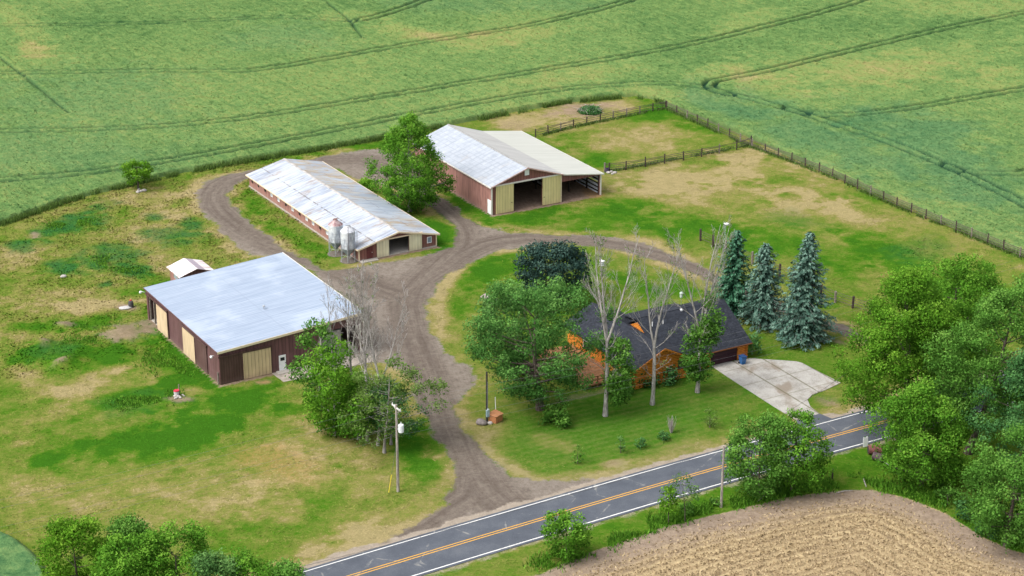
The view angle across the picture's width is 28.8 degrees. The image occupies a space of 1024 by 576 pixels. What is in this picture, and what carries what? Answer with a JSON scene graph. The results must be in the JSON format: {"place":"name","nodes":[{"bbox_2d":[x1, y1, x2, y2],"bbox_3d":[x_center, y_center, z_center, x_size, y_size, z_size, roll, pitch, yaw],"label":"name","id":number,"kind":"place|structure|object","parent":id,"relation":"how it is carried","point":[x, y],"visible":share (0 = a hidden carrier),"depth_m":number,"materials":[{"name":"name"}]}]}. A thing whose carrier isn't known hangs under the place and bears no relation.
{"place":"outdoors","nodes":[
{"label":"outdoors","id":0,"kind":"place"},
{"bbox_2d":[0,94,664,226],"bbox_3d":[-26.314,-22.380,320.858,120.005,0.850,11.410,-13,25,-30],"label":"field edge grass","id":1,"kind":"structure","parent":0,"point":[16,217],"depth_m":317.37,"materials":[{"name":"green plant"}]},
{"bbox_2d":[0,96,1023,575],"bbox_3d":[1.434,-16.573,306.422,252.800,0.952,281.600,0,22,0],"label":"grass ground","id":2,"kind":"structure","parent":0,"point":[556,444],"depth_m":238.09,"materials":[{"name":"green plant"}]},
{"bbox_2d":[0,531,48,575],"bbox_3d":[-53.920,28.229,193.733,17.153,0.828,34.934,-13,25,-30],"label":"wheat crop","id":3,"kind":"object","parent":2,"relation":"on","point":[16,557],"visible":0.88,"depth_m":196.60,"materials":[{"name":"green plant"}]},
{"bbox_2d":[31,512,115,575],"bbox_3d":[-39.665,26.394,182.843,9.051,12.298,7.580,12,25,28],"label":"maple tree","id":4,"kind":"object","parent":2,"relation":"on","point":[65,534],"visible":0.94,"depth_m":181.10,"materials":[{"name":"green plant"}]},
{"bbox_2d":[0,212,208,414],"bbox_3d":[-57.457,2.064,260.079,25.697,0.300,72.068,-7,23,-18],"label":"weeds","id":5,"kind":"object","parent":2,"relation":"on","point":[139,401],"visible":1,"depth_m":244.67,"materials":[{"name":"green plant"}]},
{"bbox_2d":[89,530,162,575],"bbox_3d":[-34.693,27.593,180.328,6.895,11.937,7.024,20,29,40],"label":"maple tree","id":6,"kind":"object","parent":2,"relation":"on","point":[121,566],"visible":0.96,"depth_m":178.62,"materials":[{"name":"green plant"}]},
{"bbox_2d":[101,509,162,575],"bbox_3d":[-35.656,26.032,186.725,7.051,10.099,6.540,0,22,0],"label":"maple tree","id":7,"kind":"object","parent":2,"relation":"on","point":[127,525],"visible":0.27,"depth_m":184.94,"materials":[{"name":"green plant"}]},
{"bbox_2d":[119,158,153,188],"bbox_3d":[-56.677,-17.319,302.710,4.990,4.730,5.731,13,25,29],"label":"tree","id":8,"kind":"object","parent":2,"relation":"on","point":[145,172],"visible":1,"depth_m":301.94,"materials":[{"name":"green plant"}]},
{"bbox_2d":[128,519,212,575],"bbox_3d":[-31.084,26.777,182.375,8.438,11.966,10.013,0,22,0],"label":"maple tree","id":9,"kind":"object","parent":2,"relation":"on","point":[196,538],"visible":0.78,"depth_m":180.49,"materials":[{"name":"green plant"}]},
{"bbox_2d":[166,258,212,280],"bbox_3d":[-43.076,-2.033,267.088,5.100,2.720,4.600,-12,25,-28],"label":"garden shed","id":10,"kind":"structure","parent":2,"relation":"on","point":[183,267],"depth_m":266.29,"materials":[{"name":"white metal"}]},
{"bbox_2d":[187,547,246,575],"bbox_3d":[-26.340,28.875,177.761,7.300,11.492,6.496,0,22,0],"label":"maple tree","id":11,"kind":"object","parent":2,"relation":"on","point":[208,564],"visible":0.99,"depth_m":176.22,"materials":[{"name":"green plant"}]},
{"bbox_2d":[139,252,362,384],"bbox_3d":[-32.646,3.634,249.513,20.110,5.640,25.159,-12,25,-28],"label":"machine shed","id":12,"kind":"structure","parent":2,"relation":"on","point":[237,322],"depth_m":245.94,"materials":[{"name":"metal"}]},
{"bbox_2d":[156,304,167,336],"bbox_3d":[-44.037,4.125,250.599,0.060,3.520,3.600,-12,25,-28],"label":"sliding door","id":13,"kind":"structure","parent":12,"relation":"in","point":[161,314],"depth_m":250.58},
{"bbox_2d":[182,327,194,362],"bbox_3d":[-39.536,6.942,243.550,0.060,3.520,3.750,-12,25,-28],"label":"sliding door","id":14,"kind":"structure","parent":12,"relation":"in","point":[188,340],"depth_m":243.49,"materials":[{"name":"beige metal"}]},
{"bbox_2d":[195,339,207,373],"bbox_3d":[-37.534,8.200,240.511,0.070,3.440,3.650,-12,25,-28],"label":"sliding door","id":15,"kind":"structure","parent":12,"relation":"in","point":[201,352],"depth_m":240.36,"materials":[{"name":"brown metal"}]},
{"bbox_2d":[219,354,243,383],"bbox_3d":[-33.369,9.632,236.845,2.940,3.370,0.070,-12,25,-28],"label":"sliding door","id":16,"kind":"structure","parent":12,"relation":"in","point":[231,367],"depth_m":236.81,"materials":[{"name":"brown metal"}]},
{"bbox_2d":[243,347,271,378],"bbox_3d":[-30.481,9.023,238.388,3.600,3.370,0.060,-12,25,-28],"label":"sliding door","id":17,"kind":"structure","parent":12,"relation":"in","point":[256,363],"depth_m":238.37,"materials":[{"name":"beige metal"}]},
{"bbox_2d":[279,354,285,370],"bbox_3d":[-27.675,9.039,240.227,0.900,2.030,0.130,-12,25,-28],"label":"entry door","id":18,"kind":"structure","parent":12,"relation":"in","point":[282,358],"depth_m":240.18,"materials":[{"name":"white paint"}]},
{"bbox_2d":[226,540,280,575],"bbox_3d":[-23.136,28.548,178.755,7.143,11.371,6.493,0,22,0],"label":"maple tree","id":19,"kind":"object","parent":2,"relation":"on","point":[252,565],"visible":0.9,"depth_m":176.82,"materials":[{"name":"green plant"}]},
{"bbox_2d":[263,557,312,575],"bbox_3d":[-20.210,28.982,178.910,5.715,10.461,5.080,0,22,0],"label":"maple tree","id":20,"kind":"object","parent":2,"relation":"on","point":[289,568],"visible":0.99,"depth_m":176.97,"materials":[{"name":"green plant"}]},
{"bbox_2d":[284,317,344,405],"bbox_3d":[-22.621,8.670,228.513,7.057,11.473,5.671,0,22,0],"label":"box elder","id":21,"kind":"object","parent":2,"relation":"on","point":[322,333],"visible":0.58,"depth_m":227.44,"materials":[{"name":"green plant"}]},
{"bbox_2d":[272,350,376,381],"bbox_3d":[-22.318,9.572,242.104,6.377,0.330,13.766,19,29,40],"label":"shed apron","id":22,"kind":"object","parent":2,"relation":"on","point":[354,360],"visible":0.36,"depth_m":241.77,"materials":[{"name":"concrete"}]},
{"bbox_2d":[317,273,345,393],"bbox_3d":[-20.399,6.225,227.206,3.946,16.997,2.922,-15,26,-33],"label":"dead tree","id":23,"kind":"object","parent":2,"relation":"on","point":[329,319],"visible":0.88,"depth_m":226.11,"materials":[{"name":"grey plant"}]},
{"bbox_2d":[298,335,368,437],"bbox_3d":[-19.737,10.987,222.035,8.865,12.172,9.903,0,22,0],"label":"box elder","id":24,"kind":"object","parent":2,"relation":"on","point":[340,375],"visible":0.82,"depth_m":220.67,"materials":[{"name":"green plant"}]},
{"bbox_2d":[327,218,344,256],"bbox_3d":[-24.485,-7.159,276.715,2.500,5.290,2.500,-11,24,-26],"label":"feed bin","id":25,"kind":"object","parent":2,"relation":"on","point":[335,226],"visible":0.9,"depth_m":275.88,"materials":[{"name":"metal"}]},
{"bbox_2d":[245,158,439,262],"bbox_3d":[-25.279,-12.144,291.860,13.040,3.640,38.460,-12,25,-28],"label":"livestock barn","id":26,"kind":"structure","parent":2,"relation":"on","point":[317,197],"depth_m":288.67,"materials":[{"name":"metal"}]},
{"bbox_2d":[367,246,372,258],"bbox_3d":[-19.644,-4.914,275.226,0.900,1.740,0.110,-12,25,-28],"label":"entry door","id":27,"kind":"structure","parent":26,"relation":"in","point":[369,249],"depth_m":275.24,"materials":[{"name":"red metal"}]},
{"bbox_2d":[377,240,388,257],"bbox_3d":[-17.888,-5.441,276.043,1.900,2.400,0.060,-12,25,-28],"label":"sliding door","id":28,"kind":"structure","parent":26,"relation":"in","point":[382,246],"depth_m":276.05,"materials":[{"name":"beige metal"}]},
{"bbox_2d":[409,234,421,251],"bbox_3d":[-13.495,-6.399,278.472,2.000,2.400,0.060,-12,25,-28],"label":"sliding door","id":29,"kind":"structure","parent":26,"relation":"in","point":[415,241],"depth_m":278.45,"materials":[{"name":"beige metal"}]},
{"bbox_2d":[340,225,357,263],"bbox_3d":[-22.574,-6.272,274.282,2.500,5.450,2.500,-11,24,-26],"label":"feed bin","id":30,"kind":"object","parent":2,"relation":"on","point":[348,241],"visible":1,"depth_m":273.56,"materials":[{"name":"metal"}]},
{"bbox_2d":[330,259,379,384],"bbox_3d":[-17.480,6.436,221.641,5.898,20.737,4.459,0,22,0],"label":"dead tree","id":31,"kind":"object","parent":2,"relation":"on","point":[348,327],"visible":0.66,"depth_m":220.37,"materials":[{"name":"grey plant"}]},
{"bbox_2d":[329,371,384,439],"bbox_3d":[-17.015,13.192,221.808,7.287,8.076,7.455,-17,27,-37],"label":"box elder","id":32,"kind":"object","parent":2,"relation":"on","point":[356,433],"visible":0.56,"depth_m":220.38,"materials":[{"name":"green plant"}]},
{"bbox_2d":[332,260,389,441],"bbox_3d":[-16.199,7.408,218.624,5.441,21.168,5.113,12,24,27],"label":"dead tree","id":33,"kind":"object","parent":2,"relation":"on","point":[365,355],"visible":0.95,"depth_m":217.14,"materials":[{"name":"grey wood"}]},
{"bbox_2d":[357,176,376,192],"bbox_3d":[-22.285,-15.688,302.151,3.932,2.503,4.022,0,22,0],"label":"shrub","id":34,"kind":"object","parent":2,"relation":"on","point":[363,181],"visible":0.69,"depth_m":301.28,"materials":[{"name":"green plant"}]},
{"bbox_2d":[354,282,410,445],"bbox_3d":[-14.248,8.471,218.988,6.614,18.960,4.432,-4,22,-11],"label":"dead tree","id":35,"kind":"object","parent":2,"relation":"on","point":[371,349],"visible":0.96,"depth_m":217.48,"materials":[{"name":"grey plant"}]},
{"bbox_2d":[337,352,450,453],"bbox_3d":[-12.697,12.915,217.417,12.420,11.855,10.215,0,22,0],"label":"locust sapling","id":36,"kind":"object","parent":2,"relation":"on","point":[381,382],"visible":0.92,"depth_m":217.13,"materials":[{"name":"green plant"}]},
{"bbox_2d":[358,377,431,444],"bbox_3d":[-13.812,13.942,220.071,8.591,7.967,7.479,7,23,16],"label":"locust sapling","id":37,"kind":"object","parent":2,"relation":"on","point":[401,402],"visible":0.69,"depth_m":219.20,"materials":[{"name":"green plant"}]},
{"bbox_2d":[392,402,403,491],"bbox_3d":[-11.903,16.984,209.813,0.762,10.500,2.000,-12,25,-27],"label":"utility pole","id":38,"kind":"object","parent":2,"relation":"on","point":[399,428],"visible":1,"depth_m":209.10,"materials":[{"name":"brown wood"}]},
{"bbox_2d":[3,427,394,526],"bbox_3d":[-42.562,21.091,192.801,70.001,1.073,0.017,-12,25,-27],"label":"power line","id":39,"kind":"object","parent":38,"relation":"attached to","point":[192,481],"visible":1,"depth_m":198.40,"materials":[{"name":"grey metal"}]},
{"bbox_2d":[396,262,1007,401],"bbox_3d":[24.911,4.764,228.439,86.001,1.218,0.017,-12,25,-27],"label":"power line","id":40,"kind":"object","parent":38,"relation":"attached to","point":[642,353],"visible":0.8,"depth_m":223.37,"materials":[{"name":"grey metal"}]},
{"bbox_2d":[404,282,1013,425],"bbox_3d":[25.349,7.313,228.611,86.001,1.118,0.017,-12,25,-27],"label":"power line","id":41,"kind":"object","parent":38,"relation":"attached to","point":[634,378],"visible":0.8,"depth_m":221.38,"materials":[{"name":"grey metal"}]},
{"bbox_2d":[406,267,1015,407],"bbox_3d":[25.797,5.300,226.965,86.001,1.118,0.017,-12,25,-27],"label":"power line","id":42,"kind":"object","parent":38,"relation":"attached to","point":[660,356],"visible":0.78,"depth_m":222.29,"materials":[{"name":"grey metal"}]},
{"bbox_2d":[363,111,456,213],"bbox_3d":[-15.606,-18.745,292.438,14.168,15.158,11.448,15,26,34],"label":"cottonwood tree","id":43,"kind":"object","parent":2,"relation":"on","point":[421,183],"visible":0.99,"depth_m":290.21,"materials":[{"name":"green plant"}]},
{"bbox_2d":[486,372,489,421],"bbox_3d":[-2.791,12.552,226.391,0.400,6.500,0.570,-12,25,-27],"label":"meter pole","id":44,"kind":"object","parent":2,"relation":"on","point":[487,413],"visible":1,"depth_m":226.44,"materials":[{"name":"grey metal"}]},
{"bbox_2d":[489,409,503,423],"bbox_3d":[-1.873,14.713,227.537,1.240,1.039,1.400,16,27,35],"label":"wellhead box","id":45,"kind":"object","parent":2,"relation":"on","point":[494,418],"visible":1,"depth_m":227.20,"materials":[{"name":"orange wood"}]},
{"bbox_2d":[415,124,603,214],"bbox_3d":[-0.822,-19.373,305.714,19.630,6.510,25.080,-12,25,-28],"label":"pole barn","id":46,"kind":"structure","parent":2,"relation":"on","point":[488,169],"depth_m":300.00,"materials":[{"name":"red"}]},
{"bbox_2d":[496,184,513,213],"bbox_3d":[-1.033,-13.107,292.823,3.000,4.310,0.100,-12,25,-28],"label":"sliding door","id":47,"kind":"structure","parent":46,"relation":"in","point":[505,193],"depth_m":292.77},
{"bbox_2d":[542,175,560,205],"bbox_3d":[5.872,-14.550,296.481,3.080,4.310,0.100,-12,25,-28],"label":"sliding door","id":48,"kind":"structure","parent":46,"relation":"in","point":[551,185],"depth_m":296.44,"materials":[{"name":"beige metal"}]},
{"bbox_2d":[0,0,1023,254],"bbox_3d":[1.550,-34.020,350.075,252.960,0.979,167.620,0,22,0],"label":"wheat crop","id":49,"kind":"object","parent":2,"relation":"on","point":[494,98],"visible":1,"depth_m":357.99,"materials":[{"name":"green plant"}]},
{"bbox_2d":[0,0,1023,247],"bbox_3d":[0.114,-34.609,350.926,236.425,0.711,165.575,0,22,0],"label":"wheat heads","id":50,"kind":"object","parent":49,"relation":"on","point":[550,56],"visible":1,"depth_m":363.04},
{"bbox_2d":[473,275,556,373],"bbox_3d":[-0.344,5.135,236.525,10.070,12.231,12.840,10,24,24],"label":"locust tree","id":51,"kind":"object","parent":2,"relation":"on","point":[520,335],"visible":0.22,"depth_m":235.80,"materials":[{"name":"green plant"}]},
{"bbox_2d":[191,149,866,555],"bbox_3d":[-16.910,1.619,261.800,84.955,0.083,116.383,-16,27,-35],"label":"gravel drive","id":52,"kind":"structure","parent":2,"relation":"on","point":[485,483],"depth_m":261.09,"materials":[{"name":"grey gravel"}]},
{"bbox_2d":[461,271,621,410],"bbox_3d":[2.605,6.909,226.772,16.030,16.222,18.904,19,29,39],"label":"locust tree","id":53,"kind":"object","parent":2,"relation":"on","point":[543,302],"visible":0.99,"depth_m":225.11,"materials":[{"name":"green plant"}]},
{"bbox_2d":[510,237,595,306],"bbox_3d":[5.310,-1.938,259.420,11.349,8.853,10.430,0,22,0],"label":"purple maple","id":54,"kind":"object","parent":2,"relation":"on","point":[537,263],"visible":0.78,"depth_m":258.09,"materials":[{"name":"brown plant"}]},
{"bbox_2d":[537,401,571,429],"bbox_3d":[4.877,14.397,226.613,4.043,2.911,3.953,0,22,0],"label":"shrub","id":55,"kind":"object","parent":2,"relation":"on","point":[562,418],"visible":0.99,"depth_m":226.12,"materials":[{"name":"green plant"}]},
{"bbox_2d":[538,508,593,563],"bbox_3d":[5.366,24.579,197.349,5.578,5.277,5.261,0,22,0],"label":"young tree","id":56,"kind":"object","parent":2,"relation":"on","point":[580,536],"visible":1,"depth_m":196.73,"materials":[{"name":"green plant"}]},
{"bbox_2d":[571,444,583,463],"bbox_3d":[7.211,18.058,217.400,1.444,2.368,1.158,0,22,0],"label":"shrub","id":57,"kind":"object","parent":2,"relation":"on","point":[580,455],"visible":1,"depth_m":217.44,"materials":[{"name":"green plant"}]},
{"bbox_2d":[576,104,601,114],"bbox_3d":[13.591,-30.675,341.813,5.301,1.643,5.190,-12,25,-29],"label":"brush heap","id":58,"kind":"object","parent":2,"relation":"on","point":[588,109],"visible":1,"depth_m":340.83,"materials":[{"name":"green plant"}]},
{"bbox_2d":[535,100,665,136],"bbox_3d":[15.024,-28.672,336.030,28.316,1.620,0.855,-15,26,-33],"label":"pasture fence","id":59,"kind":"object","parent":2,"relation":"on","point":[548,127],"visible":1,"depth_m":336.00,"materials":[{"name":"brown wood"}]},
{"bbox_2d":[580,225,647,416],"bbox_3d":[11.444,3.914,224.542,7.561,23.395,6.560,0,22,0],"label":"poplar tree","id":60,"kind":"object","parent":2,"relation":"on","point":[617,349],"visible":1,"depth_m":225.25,"materials":[{"name":"green plant"}]},
{"bbox_2d":[617,367,637,394],"bbox_3d":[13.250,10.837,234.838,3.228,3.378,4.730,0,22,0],"label":"shrub","id":61,"kind":"object","parent":2,"relation":"on","point":[631,377],"visible":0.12,"depth_m":234.28,"materials":[{"name":"green plant"}]},
{"bbox_2d":[634,437,647,449],"bbox_3d":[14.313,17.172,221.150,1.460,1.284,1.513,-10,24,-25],"label":"shrub","id":62,"kind":"object","parent":2,"relation":"on","point":[642,441],"visible":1,"depth_m":220.97,"materials":[{"name":"green plant"}]},
{"bbox_2d":[539,298,752,389],"bbox_3d":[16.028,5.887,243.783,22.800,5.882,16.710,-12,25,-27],"label":"log house","id":63,"kind":"structure","parent":2,"relation":"on","point":[730,350],"depth_m":242.18,"materials":[{"name":"grey"}]},
{"bbox_2d":[710,347,738,364],"bbox_3d":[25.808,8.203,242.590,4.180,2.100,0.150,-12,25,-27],"label":"garage door","id":64,"kind":"structure","parent":63,"relation":"in","point":[731,354],"depth_m":242.84,"materials":[{"name":"brown wood"}]},
{"bbox_2d":[637,369,661,387],"bbox_3d":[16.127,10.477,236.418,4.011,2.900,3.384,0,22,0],"label":"shrub","id":65,"kind":"object","parent":2,"relation":"on","point":[644,383],"visible":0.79,"depth_m":235.75,"materials":[{"name":"green plant"}]},
{"bbox_2d":[626,228,683,405],"bbox_3d":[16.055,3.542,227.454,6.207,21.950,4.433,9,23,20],"label":"poplar tree","id":66,"kind":"object","parent":2,"relation":"on","point":[652,398],"visible":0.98,"depth_m":227.42,"materials":[{"name":"grey plant"}]},
{"bbox_2d":[657,430,669,443],"bbox_3d":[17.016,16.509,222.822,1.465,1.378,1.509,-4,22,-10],"label":"shrub","id":67,"kind":"object","parent":2,"relation":"on","point":[663,435],"visible":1,"depth_m":222.73,"materials":[{"name":"green plant"}]},
{"bbox_2d":[656,364,681,385],"bbox_3d":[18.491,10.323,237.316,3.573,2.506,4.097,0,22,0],"label":"shrub","id":68,"kind":"object","parent":2,"relation":"on","point":[669,379],"visible":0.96,"depth_m":236.44,"materials":[{"name":"green plant"}]},
{"bbox_2d":[657,484,681,523],"bbox_3d":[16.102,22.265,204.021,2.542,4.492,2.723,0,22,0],"label":"young tree","id":69,"kind":"object","parent":2,"relation":"on","point":[666,507],"visible":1,"depth_m":203.49,"materials":[{"name":"green plant"}]},
{"bbox_2d":[667,416,676,432],"bbox_3d":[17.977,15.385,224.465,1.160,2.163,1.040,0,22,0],"label":"bare shrub","id":70,"kind":"object","parent":2,"relation":"on","point":[670,423],"visible":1,"depth_m":224.37,"materials":[{"name":"grey plant"}]},
{"bbox_2d":[604,135,751,171],"bbox_3d":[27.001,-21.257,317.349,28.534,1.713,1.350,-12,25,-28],"label":"pasture fence","id":71,"kind":"object","parent":2,"relation":"on","point":[645,162],"visible":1,"depth_m":316.29,"materials":[{"name":"brown wood"}]},
{"bbox_2d":[663,471,699,520],"bbox_3d":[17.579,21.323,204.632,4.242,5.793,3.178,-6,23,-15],"label":"young tree","id":72,"kind":"object","parent":2,"relation":"on","point":[690,493],"visible":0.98,"depth_m":204.32,"materials":[{"name":"green plant"}]},
{"bbox_2d":[677,500,693,514],"bbox_3d":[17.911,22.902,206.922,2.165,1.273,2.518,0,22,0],"label":"undergrowth","id":73,"kind":"object","parent":2,"relation":"on","point":[688,504],"visible":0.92,"depth_m":206.86,"materials":[{"name":"green plant"}]},
{"bbox_2d":[663,215,736,392],"bbox_3d":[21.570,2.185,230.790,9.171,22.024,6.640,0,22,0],"label":"poplar tree","id":74,"kind":"object","parent":2,"relation":"on","point":[704,329],"visible":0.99,"depth_m":231.53,"materials":[{"name":"green plant"}]},
{"bbox_2d":[700,407,718,427],"bbox_3d":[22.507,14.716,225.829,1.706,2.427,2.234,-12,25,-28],"label":"shrub","id":75,"kind":"object","parent":2,"relation":"on","point":[709,422],"visible":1,"depth_m":225.64,"materials":[{"name":"green plant"}]},
{"bbox_2d":[709,495,724,506],"bbox_3d":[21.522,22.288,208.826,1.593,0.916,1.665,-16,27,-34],"label":"undergrowth","id":76,"kind":"object","parent":2,"relation":"on","point":[714,500],"visible":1,"depth_m":208.67,"materials":[{"name":"green plant"}]},
{"bbox_2d":[720,445,724,507],"bbox_3d":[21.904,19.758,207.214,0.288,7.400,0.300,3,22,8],"label":"utility pole","id":77,"kind":"object","parent":2,"relation":"on","point":[722,481],"visible":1,"depth_m":207.14,"materials":[{"name":"grey wood"}]},
{"bbox_2d":[301,449,720,566],"bbox_3d":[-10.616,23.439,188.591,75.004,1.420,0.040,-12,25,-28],"label":"power line","id":78,"kind":"object","parent":77,"relation":"attached to","point":[500,514],"visible":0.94,"depth_m":193.64,"materials":[{"name":"grey metal"}]},
{"bbox_2d":[702,230,756,318],"bbox_3d":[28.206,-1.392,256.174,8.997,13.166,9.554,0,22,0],"label":"spruce tree","id":79,"kind":"object","parent":2,"relation":"on","point":[732,284],"visible":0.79,"depth_m":254.81,"materials":[{"name":"green plant"}]},
{"bbox_2d":[745,332,764,354],"bbox_3d":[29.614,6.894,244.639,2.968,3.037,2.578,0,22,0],"label":"shrub","id":80,"kind":"object","parent":2,"relation":"on","point":[755,342],"visible":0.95,"depth_m":244.45,"materials":[{"name":"green plant"}]},
{"bbox_2d":[718,409,801,500],"bbox_3d":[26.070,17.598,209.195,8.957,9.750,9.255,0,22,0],"label":"willow tree","id":81,"kind":"object","parent":2,"relation":"on","point":[748,468],"visible":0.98,"depth_m":207.41,"materials":[{"name":"green plant"}]},
{"bbox_2d":[737,242,785,333],"bbox_3d":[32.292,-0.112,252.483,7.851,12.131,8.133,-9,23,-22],"label":"spruce tree","id":82,"kind":"object","parent":2,"relation":"on","point":[764,304],"visible":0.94,"depth_m":251.41,"materials":[{"name":"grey plant"}]},
{"bbox_2d":[523,471,1023,572],"bbox_3d":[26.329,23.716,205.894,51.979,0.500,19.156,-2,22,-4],"label":"verge grass","id":83,"kind":"structure","parent":2,"relation":"on","point":[746,500],"depth_m":208.49,"materials":[{"name":"green plant"}]},
{"bbox_2d":[532,105,1023,259],"bbox_3d":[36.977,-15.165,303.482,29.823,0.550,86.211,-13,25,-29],"label":"fence line grass","id":84,"kind":"structure","parent":2,"relation":"on","point":[877,197],"depth_m":315.69,"materials":[{"name":"green plant"}]},
{"bbox_2d":[754,407,836,495],"bbox_3d":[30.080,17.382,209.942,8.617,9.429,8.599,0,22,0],"label":"willow tree","id":85,"kind":"object","parent":2,"relation":"on","point":[805,417],"visible":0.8,"depth_m":208.84,"materials":[{"name":"green plant"}]},
{"bbox_2d":[699,229,901,317],"bbox_3d":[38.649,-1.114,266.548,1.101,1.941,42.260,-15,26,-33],"label":"wire fence","id":86,"kind":"object","parent":2,"relation":"on","point":[779,267],"visible":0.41,"depth_m":269.14,"materials":[{"name":"brown wood"}]},
{"bbox_2d":[769,231,841,351],"bbox_3d":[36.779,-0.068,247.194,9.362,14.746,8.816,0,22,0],"label":"spruce tree","id":87,"kind":"object","parent":2,"relation":"on","point":[802,309],"visible":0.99,"depth_m":246.36,"materials":[{"name":"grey plant"}]},
{"bbox_2d":[797,414,831,425],"bbox_3d":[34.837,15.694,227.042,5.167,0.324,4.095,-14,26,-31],"label":"asphalt apron","id":88,"kind":"object","parent":2,"relation":"on","point":[820,417],"visible":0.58,"depth_m":228.42,"materials":[{"name":"grey asphalt"}]},
{"bbox_2d":[666,101,1023,256],"bbox_3d":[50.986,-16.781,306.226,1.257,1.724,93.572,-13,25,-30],"label":"pasture fence","id":89,"kind":"object","parent":2,"relation":"on","point":[871,187],"visible":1,"depth_m":304.08,"materials":[{"name":"brown wood"}]},
{"bbox_2d":[867,445,881,453],"bbox_3d":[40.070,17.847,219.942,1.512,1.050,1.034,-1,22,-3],"label":"barrel","id":90,"kind":"object","parent":2,"relation":"on","point":[870,450],"visible":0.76,"depth_m":219.50,"materials":[{"name":"metal"}]},
{"bbox_2d":[872,452,883,461],"bbox_3d":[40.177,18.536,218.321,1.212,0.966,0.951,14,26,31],"label":"barrel","id":91,"kind":"object","parent":2,"relation":"on","point":[874,454],"visible":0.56,"depth_m":218.06,"materials":[{"name":"metal"}]},
{"bbox_2d":[826,263,980,426],"bbox_3d":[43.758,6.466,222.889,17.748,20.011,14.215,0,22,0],"label":"maple tree","id":92,"kind":"object","parent":2,"relation":"on","point":[879,346],"visible":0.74,"depth_m":219.14,"materials":[{"name":"green plant"}]},
{"bbox_2d":[857,370,973,490],"bbox_3d":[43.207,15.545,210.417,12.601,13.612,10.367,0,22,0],"label":"maple tree","id":93,"kind":"object","parent":2,"relation":"on","point":[949,433],"visible":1,"depth_m":209.48,"materials":[{"name":"green plant"}]},
{"bbox_2d":[933,484,962,507],"bbox_3d":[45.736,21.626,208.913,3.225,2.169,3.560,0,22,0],"label":"undergrowth","id":94,"kind":"object","parent":2,"relation":"on","point":[951,492],"visible":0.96,"depth_m":208.66,"materials":[{"name":"green plant"}]},
{"bbox_2d":[894,251,1023,388],"bbox_3d":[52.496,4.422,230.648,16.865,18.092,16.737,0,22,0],"label":"maple tree","id":95,"kind":"object","parent":2,"relation":"on","point":[978,280],"visible":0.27,"depth_m":227.95,"materials":[{"name":"green plant"}]},
{"bbox_2d":[953,494,973,521],"bbox_3d":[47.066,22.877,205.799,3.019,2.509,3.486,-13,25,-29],"label":"undergrowth","id":96,"kind":"object","parent":2,"relation":"on","point":[960,507],"visible":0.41,"depth_m":205.46,"materials":[{"name":"green plant"}]},
{"bbox_2d":[919,273,1023,454],"bbox_3d":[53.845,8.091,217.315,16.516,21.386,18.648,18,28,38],"label":"ash tree","id":97,"kind":"object","parent":2,"relation":"on","point":[996,303],"visible":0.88,"depth_m":213.41,"materials":[{"name":"green plant"}]},
{"bbox_2d":[955,420,1023,553],"bbox_3d":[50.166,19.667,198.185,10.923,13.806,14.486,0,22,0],"label":"maple tree","id":98,"kind":"object","parent":2,"relation":"on","point":[985,509],"visible":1,"depth_m":197.38,"materials":[{"name":"green plant"}]},
{"bbox_2d":[961,347,1023,489],"bbox_3d":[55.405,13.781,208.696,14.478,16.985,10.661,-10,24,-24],"label":"maple tree","id":99,"kind":"object","parent":2,"relation":"on","point":[1016,376],"visible":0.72,"depth_m":208.08,"materials":[{"name":"green plant"}]},
{"bbox_2d":[302,374,1015,575],"bbox_3d":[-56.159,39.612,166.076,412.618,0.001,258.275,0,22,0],"label":"road","id":100,"kind":"structure","parent":0,"point":[427,562],"depth_m":207.00,"materials":[{"name":"grey asphalt"}]},
{"bbox_2d":[304,410,870,571],"bbox_3d":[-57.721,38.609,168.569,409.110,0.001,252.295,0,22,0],"label":"road edge line","id":101,"kind":"object","parent":100,"relation":"on","point":[542,501],"visible":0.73,"depth_m":208.81,"materials":[{"name":"paint"}]},
{"bbox_2d":[348,419,888,575],"bbox_3d":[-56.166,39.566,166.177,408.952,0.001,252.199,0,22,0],"label":"road centre line","id":102,"kind":"object","parent":100,"relation":"on","point":[570,509],"visible":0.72,"depth_m":207.59,"materials":[{"name":"yellow paint"}]},
{"bbox_2d":[355,419,895,575],"bbox_3d":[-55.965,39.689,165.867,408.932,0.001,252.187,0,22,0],"label":"road centre line","id":103,"kind":"object","parent":100,"relation":"on","point":[577,509],"visible":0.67,"depth_m":207.39,"materials":[{"name":"yellow paint"}]},
{"bbox_2d":[412,411,979,575],"bbox_3d":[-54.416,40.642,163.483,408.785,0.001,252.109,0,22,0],"label":"road edge line","id":104,"kind":"object","parent":100,"relation":"on","point":[608,516],"visible":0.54,"depth_m":205.88,"materials":[{"name":"paint"}]},
{"bbox_2d":[713,358,839,419],"bbox_3d":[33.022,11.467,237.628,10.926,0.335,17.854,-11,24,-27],"label":"concrete driveway","id":105,"kind":"structure","parent":0,"point":[781,385],"depth_m":238.18,"materials":[{"name":"grey concrete"}]},
{"bbox_2d":[738,354,746,363],"bbox_3d":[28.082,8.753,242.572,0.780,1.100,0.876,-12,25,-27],"label":"wheeled bin","id":106,"kind":"object","parent":105,"relation":"on","point":[742,357],"visible":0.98,"depth_m":242.33,"materials":[{"name":"blue plastic"}]},
{"bbox_2d":[530,490,1023,575],"bbox_3d":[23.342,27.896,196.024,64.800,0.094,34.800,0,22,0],"label":"stubble field","id":107,"kind":"structure","parent":0,"point":[936,516],"depth_m":201.13,"materials":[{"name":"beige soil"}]},
{"bbox_2d":[972,520,1001,542],"bbox_3d":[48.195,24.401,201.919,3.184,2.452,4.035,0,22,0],"label":"undergrowth","id":108,"kind":"object","parent":107,"relation":"on","point":[991,535],"visible":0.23,"depth_m":201.57,"materials":[{"name":"green plant"}]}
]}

